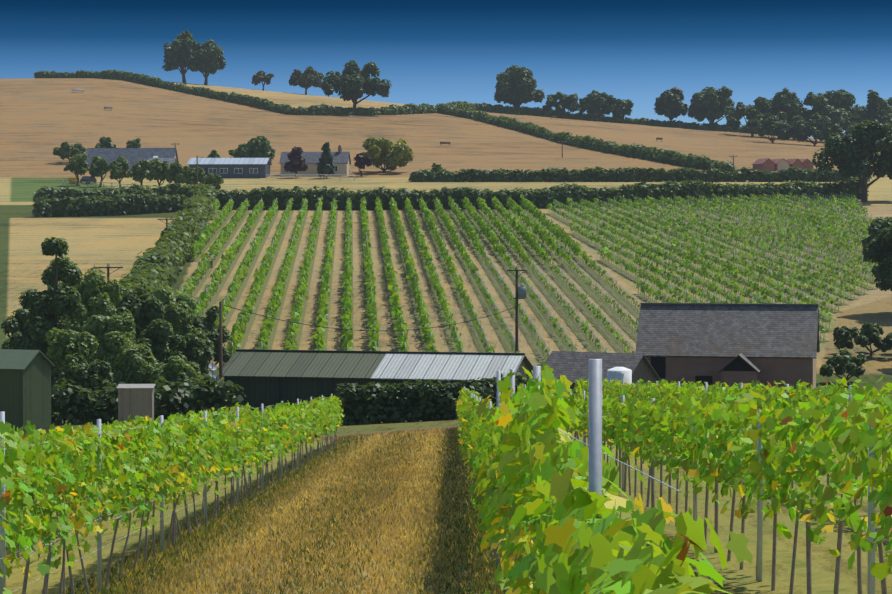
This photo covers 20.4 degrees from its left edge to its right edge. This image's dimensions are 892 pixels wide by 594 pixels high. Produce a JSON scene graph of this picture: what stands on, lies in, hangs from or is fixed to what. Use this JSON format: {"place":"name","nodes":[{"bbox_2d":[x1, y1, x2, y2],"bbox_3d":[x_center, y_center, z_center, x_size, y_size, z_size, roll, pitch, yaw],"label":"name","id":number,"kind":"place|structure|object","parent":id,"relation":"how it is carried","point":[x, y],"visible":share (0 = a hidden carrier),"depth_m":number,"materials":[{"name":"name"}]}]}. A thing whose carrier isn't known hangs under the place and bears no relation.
{"place":"outdoors","nodes":[
{"label":"outdoors","id":0,"kind":"place"},
{"bbox_2d":[0,78,891,593],"bbox_3d":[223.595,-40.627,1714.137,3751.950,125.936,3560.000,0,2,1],"label":"terrain","id":1,"kind":"structure","parent":0,"point":[40,118],"depth_m":344.88,"materials":[{"name":"beige soil"}]},
{"bbox_2d":[0,349,54,439],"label":"shed","id":2,"kind":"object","parent":1,"relation":"on","point":[25,386],"visible":0.88,"depth_m":118.19,"materials":[{"name":"wood"}]},
{"bbox_2d":[1,308,63,348],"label":"copse tree","id":3,"kind":"object","parent":1,"relation":"on","point":[17,327],"visible":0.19,"depth_m":171.11,"materials":[{"name":"green plant"}]},
{"bbox_2d":[18,237,86,372],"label":"copse tree","id":4,"kind":"object","parent":1,"relation":"on","point":[49,310],"visible":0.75,"depth_m":164.54,"materials":[{"name":"green plant"}]},
{"bbox_2d":[47,282,68,318],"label":"copse tree","id":5,"kind":"object","parent":1,"relation":"on","point":[61,284],"depth_m":205.21,"materials":[{"name":"green plant"}]},
{"bbox_2d":[53,142,86,162],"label":"farm tree","id":6,"kind":"object","parent":1,"relation":"on","point":[64,150],"visible":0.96,"depth_m":539.24,"materials":[{"name":"green plant"}]},
{"bbox_2d":[45,327,97,409],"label":"copse tree","id":7,"kind":"object","parent":1,"relation":"on","point":[63,343],"visible":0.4,"depth_m":149.61,"materials":[{"name":"green plant"}]},
{"bbox_2d":[68,178,79,183],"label":"yellow skip","id":8,"kind":"object","parent":1,"relation":"on","point":[75,180],"visible":0.67,"depth_m":476.17,"materials":[{"name":"brown"}]},
{"bbox_2d":[63,153,88,185],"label":"tree","id":9,"kind":"object","parent":1,"relation":"on","point":[77,165],"visible":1,"depth_m":470.08,"materials":[{"name":"green plant"}]},
{"bbox_2d":[15,418,146,509],"bbox_3d":[-9.175,3.816,51.639,0.832,5.041,48.918,0,2,0],"label":"vine row","id":10,"kind":"object","parent":1,"relation":"on","point":[44,432],"visible":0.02,"depth_m":61.44,"materials":[{"name":"green plant"}]},
{"bbox_2d":[56,352,113,395],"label":"copse tree","id":11,"kind":"object","parent":1,"relation":"on","point":[80,370],"visible":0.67,"depth_m":141.60,"materials":[{"name":"green plant"}]},
{"bbox_2d":[80,176,96,182],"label":"dark hatchback car","id":12,"kind":"object","parent":1,"relation":"on","point":[89,179],"visible":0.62,"depth_m":477.95,"materials":[{"name":"grey paint"}]},
{"bbox_2d":[59,267,135,360],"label":"copse tree","id":13,"kind":"object","parent":1,"relation":"on","point":[98,295],"visible":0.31,"depth_m":177.81,"materials":[{"name":"green plant"}]},
{"bbox_2d":[87,156,110,186],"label":"tree","id":14,"kind":"object","parent":1,"relation":"on","point":[98,167],"visible":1,"depth_m":464.66,"materials":[{"name":"green plant"}]},
{"bbox_2d":[95,136,115,147],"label":"farm tree","id":15,"kind":"object","parent":1,"relation":"on","point":[104,142],"visible":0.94,"depth_m":559.94,"materials":[{"name":"green plant"}]},
{"bbox_2d":[93,264,122,279],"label":"field pole","id":16,"kind":"object","parent":1,"relation":"on","point":[108,267],"depth_m":200.18,"materials":[{"name":"brown wood"}]},
{"bbox_2d":[31,190,186,216],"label":"lane hedge","id":17,"kind":"object","parent":1,"relation":"on","point":[130,203],"visible":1,"depth_m":380.51,"materials":[{"name":"green plant"}]},
{"bbox_2d":[81,312,136,406],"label":"copse tree","id":18,"kind":"object","parent":1,"relation":"on","point":[110,334],"visible":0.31,"depth_m":159.46,"materials":[{"name":"green plant"}]},
{"bbox_2d":[32,181,195,200],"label":"lane hedge","id":19,"kind":"object","parent":1,"relation":"on","point":[169,188],"visible":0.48,"depth_m":411.71,"materials":[{"name":"green plant"}]},
{"bbox_2d":[68,180,164,189],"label":"drive fence","id":20,"kind":"object","parent":1,"relation":"on","point":[71,183],"visible":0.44,"depth_m":460.55,"materials":[{"name":"brown wood"}]},
{"bbox_2d":[108,155,129,186],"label":"tree","id":21,"kind":"object","parent":1,"relation":"on","point":[119,167],"visible":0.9,"depth_m":459.68,"materials":[{"name":"green plant"}]},
{"bbox_2d":[122,283,133,290],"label":"copse tree","id":22,"kind":"object","parent":1,"relation":"on","point":[128,285],"visible":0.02,"depth_m":200.36,"materials":[{"name":"green plant"}]},
{"bbox_2d":[6,402,256,557],"bbox_3d":[-6.668,3.601,53.233,0.848,5.910,60.165,0,2,0],"label":"vine row","id":23,"kind":"object","parent":1,"relation":"on","point":[148,421],"visible":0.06,"depth_m":52.94,"materials":[{"name":"green plant"}]},
{"bbox_2d":[84,148,178,170],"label":"barn","id":24,"kind":"structure","parent":1,"relation":"on","point":[132,156],"depth_m":523.00,"materials":[{"name":"stone"}]},
{"bbox_2d":[126,138,140,147],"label":"farm tree","id":25,"kind":"object","parent":1,"relation":"on","point":[135,143],"visible":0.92,"depth_m":559.53,"materials":[{"name":"green plant"}]},
{"bbox_2d":[111,344,158,394],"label":"copse tree","id":26,"kind":"object","parent":1,"relation":"on","point":[137,363],"visible":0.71,"depth_m":149.24,"materials":[{"name":"green plant"}]},
{"bbox_2d":[116,384,155,425],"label":"shed","id":27,"kind":"structure","parent":1,"relation":"on","point":[135,400],"depth_m":128.28,"materials":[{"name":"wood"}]},
{"bbox_2d":[111,285,165,342],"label":"copse tree","id":28,"kind":"object","parent":1,"relation":"on","point":[143,308],"visible":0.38,"depth_m":184.09,"materials":[{"name":"green plant"}]},
{"bbox_2d":[127,159,149,184],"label":"tree","id":29,"kind":"object","parent":1,"relation":"on","point":[138,172],"visible":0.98,"depth_m":454.37,"materials":[{"name":"green plant"}]},
{"bbox_2d":[51,373,245,424],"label":"hedge shrubs","id":30,"kind":"object","parent":1,"relation":"on","point":[84,406],"visible":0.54,"depth_m":134.71,"materials":[{"name":"green plant"}]},
{"bbox_2d":[145,158,169,185],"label":"tree","id":31,"kind":"object","parent":1,"relation":"on","point":[158,170],"visible":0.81,"depth_m":449.43,"materials":[{"name":"green plant"}]},
{"bbox_2d":[132,318,187,363],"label":"copse tree","id":32,"kind":"object","parent":1,"relation":"on","point":[158,340],"visible":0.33,"depth_m":162.26,"materials":[{"name":"green plant"}]},
{"bbox_2d":[148,158,176,167],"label":"building","id":33,"kind":"structure","parent":1,"relation":"on","point":[171,160],"depth_m":507.69,"materials":[{"name":"stone"}]},
{"bbox_2d":[117,183,215,291],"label":"hedge","id":34,"kind":"object","parent":1,"relation":"on","point":[163,261],"visible":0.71,"depth_m":286.69,"materials":[{"name":"green plant"}]},
{"bbox_2d":[158,217,175,226],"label":"field pole","id":35,"kind":"object","parent":1,"relation":"on","point":[166,219],"depth_m":302.35,"materials":[{"name":"brown wood"}]},
{"bbox_2d":[0,394,345,593],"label":"vine row","id":36,"kind":"object","parent":1,"relation":"on","point":[264,434],"visible":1,"depth_m":32.12,"materials":[{"name":"green plant"}]},
{"bbox_2d":[165,162,189,184],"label":"tree","id":37,"kind":"object","parent":1,"relation":"on","point":[176,173],"visible":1,"depth_m":444.26,"materials":[{"name":"green plant"}]},
{"bbox_2d":[149,356,210,403],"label":"copse tree","id":38,"kind":"object","parent":1,"relation":"on","point":[175,368],"visible":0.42,"depth_m":145.51,"materials":[{"name":"green plant"}]},
{"bbox_2d":[147,285,215,358],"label":"copse tree","id":39,"kind":"object","parent":1,"relation":"on","point":[179,309],"visible":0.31,"depth_m":189.54,"materials":[{"name":"green plant"}]},
{"bbox_2d":[162,30,200,82],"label":"ridge tree","id":40,"kind":"object","parent":1,"relation":"on","point":[178,51],"visible":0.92,"depth_m":801.26,"materials":[{"name":"green plant"}]},
{"bbox_2d":[172,333,215,388],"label":"copse tree","id":41,"kind":"object","parent":1,"relation":"on","point":[198,352],"visible":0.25,"depth_m":164.64,"materials":[{"name":"green plant"}]},
{"bbox_2d":[185,167,206,184],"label":"tree","id":42,"kind":"object","parent":1,"relation":"on","point":[191,179],"visible":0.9,"depth_m":439.59,"materials":[{"name":"green plant"}]},
{"bbox_2d":[190,39,226,84],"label":"ridge tree","id":43,"kind":"object","parent":1,"relation":"on","point":[211,59],"visible":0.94,"depth_m":800.73,"materials":[{"name":"green plant"}]},
{"bbox_2d":[200,149,220,157],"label":"farm tree","id":44,"kind":"object","parent":1,"relation":"on","point":[213,154],"visible":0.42,"depth_m":519.46,"materials":[{"name":"green plant"}]},
{"bbox_2d":[190,305,231,370],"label":"copse tree","id":45,"kind":"object","parent":1,"relation":"on","point":[207,324],"visible":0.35,"depth_m":191.86,"materials":[{"name":"green plant"}]},
{"bbox_2d":[204,173,223,189],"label":"tree","id":46,"kind":"object","parent":1,"relation":"on","point":[213,180],"visible":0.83,"depth_m":434.78,"materials":[{"name":"green plant"}]},
{"bbox_2d":[219,302,222,380],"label":"utility pole","id":47,"kind":"object","parent":1,"relation":"on","point":[220,345],"visible":0.51,"depth_m":151.00,"materials":[{"name":"brown wood"}]},
{"bbox_2d":[209,361,216,378],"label":"satellite dishes","id":48,"kind":"object","parent":47,"relation":"attached to","point":[212,366],"visible":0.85,"depth_m":149.17,"materials":[{"name":"grey metal"}]},
{"bbox_2d":[187,158,271,177],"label":"blue grey building","id":49,"kind":"structure","parent":1,"relation":"on","point":[241,167],"depth_m":499.97,"materials":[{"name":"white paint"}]},
{"bbox_2d":[228,149,236,157],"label":"farm tree","id":50,"kind":"object","parent":1,"relation":"on","point":[230,152],"visible":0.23,"depth_m":524.75,"materials":[{"name":"green plant"}]},
{"bbox_2d":[232,136,275,162],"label":"tree","id":51,"kind":"object","parent":1,"relation":"on","point":[258,147],"visible":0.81,"depth_m":517.53,"materials":[{"name":"green plant"}]},
{"bbox_2d":[252,71,273,90],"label":"ridge tree","id":52,"kind":"object","parent":1,"relation":"on","point":[259,77],"visible":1,"depth_m":802.21,"materials":[{"name":"green plant"}]},
{"bbox_2d":[34,69,505,115],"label":"hedge","id":53,"kind":"object","parent":1,"relation":"on","point":[321,109],"visible":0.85,"depth_m":734.05,"materials":[{"name":"green plant"}]},
{"bbox_2d":[56,425,518,593],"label":"verge grass","id":54,"kind":"structure","parent":1,"relation":"on","point":[434,456],"depth_m":37.90,"materials":[{"name":"yellow plant"}]},
{"bbox_2d":[283,146,307,176],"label":"purple tree","id":55,"kind":"object","parent":1,"relation":"on","point":[295,164],"visible":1,"depth_m":498.98,"materials":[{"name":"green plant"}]},
{"bbox_2d":[288,66,323,94],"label":"ridge tree","id":56,"kind":"object","parent":1,"relation":"on","point":[310,76],"visible":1,"depth_m":800.32,"materials":[{"name":"green plant"}]},
{"bbox_2d":[267,174,354,179],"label":"fence","id":57,"kind":"object","parent":1,"relation":"on","point":[310,177],"depth_m":491.70,"materials":[{"name":"brown wood"}]},
{"bbox_2d":[279,145,350,175],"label":"cream house","id":58,"kind":"structure","parent":1,"relation":"on","point":[341,162],"depth_m":505.87,"materials":[{"name":"stone"}]},
{"bbox_2d":[316,142,334,178],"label":"tree","id":59,"kind":"object","parent":1,"relation":"on","point":[325,165],"visible":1,"depth_m":497.14,"materials":[{"name":"green plant"}]},
{"bbox_2d":[321,60,391,107],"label":"oak tree","id":60,"kind":"object","parent":1,"relation":"on","point":[353,81],"visible":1,"depth_m":707.31,"materials":[{"name":"green plant"}]},
{"bbox_2d":[354,153,372,175],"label":"tree","id":61,"kind":"object","parent":1,"relation":"on","point":[361,160],"visible":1,"depth_m":503.80,"materials":[{"name":"purple plant"}]},
{"bbox_2d":[217,349,532,414],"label":"green barn","id":62,"kind":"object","parent":1,"relation":"on","point":[265,378],"visible":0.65,"depth_m":150.96,"materials":[{"name":"green metal"}]},
{"bbox_2d":[362,137,413,172],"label":"tree","id":63,"kind":"object","parent":1,"relation":"on","point":[379,152],"visible":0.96,"depth_m":511.53,"materials":[{"name":"green plant"}]},
{"bbox_2d":[176,195,642,365],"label":"vineyard block","id":64,"kind":"structure","parent":1,"relation":"on","point":[529,231],"depth_m":267.36,"materials":[{"name":"green plant"}]},
{"bbox_2d":[332,372,532,424],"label":"hedge","id":65,"kind":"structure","parent":1,"relation":"on","point":[416,401],"depth_m":124.35,"materials":[{"name":"green plant"}]},
{"bbox_2d":[431,163,442,172],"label":"bush","id":66,"kind":"object","parent":1,"relation":"on","point":[437,168],"visible":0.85,"depth_m":498.41,"materials":[{"name":"green plant"}]},
{"bbox_2d":[507,266,526,352],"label":"pole transformer","id":67,"kind":"object","parent":1,"relation":"on","point":[520,292],"visible":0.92,"depth_m":191.43,"materials":[{"name":"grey wood"}]},
{"bbox_2d":[222,304,514,330],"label":"power line","id":68,"kind":"object","parent":67,"relation":"attached to","point":[363,330],"visible":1,"depth_m":168.52,"materials":[{"name":"black metal"}]},
{"bbox_2d":[494,65,544,108],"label":"ridge tree","id":69,"kind":"object","parent":1,"relation":"on","point":[516,85],"visible":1,"depth_m":795.20,"materials":[{"name":"green plant"}]},
{"bbox_2d":[188,177,869,209],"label":"hedge","id":70,"kind":"object","parent":1,"relation":"on","point":[542,198],"visible":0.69,"depth_m":396.08,"materials":[{"name":"green plant"}]},
{"bbox_2d":[542,91,587,112],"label":"ridge tree","id":71,"kind":"object","parent":1,"relation":"on","point":[570,103],"visible":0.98,"depth_m":796.23,"materials":[{"name":"green plant"}]},
{"bbox_2d":[436,103,736,171],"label":"hedge","id":72,"kind":"object","parent":1,"relation":"on","point":[654,154],"visible":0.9,"depth_m":591.46,"materials":[{"name":"green plant"}]},
{"bbox_2d":[577,90,617,117],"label":"ridge tree","id":73,"kind":"object","parent":1,"relation":"on","point":[601,103],"visible":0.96,"depth_m":796.05,"materials":[{"name":"green plant"}]},
{"bbox_2d":[542,351,660,398],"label":"outbuilding","id":74,"kind":"structure","parent":1,"relation":"on","point":[571,366],"depth_m":162.39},
{"bbox_2d":[455,359,752,593],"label":"vine row","id":75,"kind":"object","parent":1,"relation":"on","point":[558,522],"visible":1,"depth_m":10.26,"materials":[{"name":"green plant"}]},
{"bbox_2d":[607,367,631,399],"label":"white tank","id":76,"kind":"object","parent":1,"relation":"on","point":[620,373],"visible":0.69,"depth_m":158.94,"materials":[{"name":"paint"}]},
{"bbox_2d":[612,98,633,118],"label":"ridge tree","id":77,"kind":"object","parent":1,"relation":"on","point":[627,105],"visible":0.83,"depth_m":796.98,"materials":[{"name":"green plant"}]},
{"bbox_2d":[474,102,776,135],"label":"hedge","id":78,"kind":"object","parent":1,"relation":"on","point":[535,111],"depth_m":798.13,"materials":[{"name":"green plant"}]},
{"bbox_2d":[408,166,871,181],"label":"road hedge","id":79,"kind":"object","parent":1,"relation":"on","point":[742,174],"depth_m":482.64,"materials":[{"name":"green plant"}]},
{"bbox_2d":[654,87,687,121],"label":"ridge tree","id":80,"kind":"object","parent":1,"relation":"on","point":[670,105],"visible":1,"depth_m":795.41,"materials":[{"name":"green plant"}]},
{"bbox_2d":[515,384,891,593],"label":"vine row","id":81,"kind":"object","parent":1,"relation":"on","point":[655,429],"visible":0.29,"depth_m":22.88,"materials":[{"name":"green plant"}]},
{"bbox_2d":[687,86,734,124],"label":"ridge tree","id":82,"kind":"object","parent":1,"relation":"on","point":[711,104],"visible":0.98,"depth_m":793.71,"materials":[{"name":"green plant"}]},
{"bbox_2d":[546,191,878,340],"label":"vineyard block","id":83,"kind":"structure","parent":1,"relation":"on","point":[767,205],"depth_m":310.37,"materials":[{"name":"green plant"}]},
{"bbox_2d":[635,303,819,403],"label":"barn","id":84,"kind":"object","parent":1,"relation":"on","point":[730,344],"visible":0.62,"depth_m":175.18,"materials":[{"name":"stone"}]},
{"bbox_2d":[572,375,891,505],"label":"vine row","id":85,"kind":"object","parent":1,"relation":"on","point":[643,391],"visible":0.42,"depth_m":46.39,"materials":[{"name":"green plant"}]},
{"bbox_2d":[724,96,777,136],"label":"tree","id":86,"kind":"object","parent":1,"relation":"on","point":[734,117],"visible":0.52,"depth_m":753.00,"materials":[{"name":"green plant"}]},
{"bbox_2d":[752,158,774,170],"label":"house","id":87,"kind":"structure","parent":1,"relation":"on","point":[765,164],"depth_m":517.27,"materials":[{"name":"tile"}]},
{"bbox_2d":[746,112,795,142],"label":"tree","id":88,"kind":"object","parent":1,"relation":"on","point":[764,124],"visible":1,"depth_m":693.54,"materials":[{"name":"green plant"}]},
{"bbox_2d":[772,158,789,170],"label":"house","id":89,"kind":"structure","parent":1,"relation":"on","point":[781,164],"depth_m":518.55,"materials":[{"name":"tile"}]},
{"bbox_2d":[760,88,818,139],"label":"tree","id":90,"kind":"object","parent":1,"relation":"on","point":[785,100],"visible":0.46,"depth_m":752.07,"materials":[{"name":"green plant"}]},
{"bbox_2d":[786,159,803,169],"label":"house","id":91,"kind":"structure","parent":1,"relation":"on","point":[796,163],"depth_m":520.07,"materials":[{"name":"tile"}]},
{"bbox_2d":[799,159,812,168],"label":"house","id":92,"kind":"structure","parent":1,"relation":"on","point":[808,163],"depth_m":521.38,"materials":[{"name":"tile"}]},
{"bbox_2d":[791,112,843,145],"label":"tree","id":93,"kind":"object","parent":1,"relation":"on","point":[816,126],"visible":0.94,"depth_m":692.41,"materials":[{"name":"green plant"}]},
{"bbox_2d":[804,89,874,134],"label":"tree","id":94,"kind":"object","parent":1,"relation":"on","point":[834,106],"visible":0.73,"depth_m":749.77,"materials":[{"name":"green plant"}]},
{"bbox_2d":[819,348,865,379],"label":"tree","id":95,"kind":"object","parent":1,"relation":"on","point":[842,361],"visible":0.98,"depth_m":188.79,"materials":[{"name":"green plant"}]},
{"bbox_2d":[819,119,874,140],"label":"tree","id":96,"kind":"object","parent":1,"relation":"on","point":[844,123],"visible":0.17,"depth_m":692.83,"materials":[{"name":"green plant"}]},
{"bbox_2d":[812,120,891,201],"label":"oak tree","id":97,"kind":"object","parent":1,"relation":"on","point":[859,149],"visible":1,"depth_m":409.59,"materials":[{"name":"green plant"}]},
{"bbox_2d":[833,322,891,355],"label":"tree","id":98,"kind":"object","parent":1,"relation":"on","point":[845,336],"visible":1,"depth_m":203.02,"materials":[{"name":"green plant"}]},
{"bbox_2d":[848,90,891,123],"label":"tree","id":99,"kind":"object","parent":1,"relation":"on","point":[877,108],"visible":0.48,"depth_m":752.31,"materials":[{"name":"green plant"}]},
{"bbox_2d":[860,217,891,246],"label":"tree","id":100,"kind":"object","parent":1,"relation":"on","point":[878,224],"visible":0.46,"depth_m":297.25,"materials":[{"name":"green plant"}]},
{"bbox_2d":[862,225,891,290],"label":"tree","id":101,"kind":"object","parent":1,"relation":"on","point":[879,250],"visible":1,"depth_m":234.57,"materials":[{"name":"green plant"}]},
{"bbox_2d":[882,113,891,127],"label":"tree","id":102,"kind":"object","parent":1,"relation":"on","point":[887,118],"visible":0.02,"depth_m":695.79,"materials":[{"name":"green plant"}]},
{"bbox_2d":[0,0,891,137],"label":"sky","id":103,"kind":"structure","parent":0,"point":[431,52],"materials":[{"name":"blue"}]}
]}

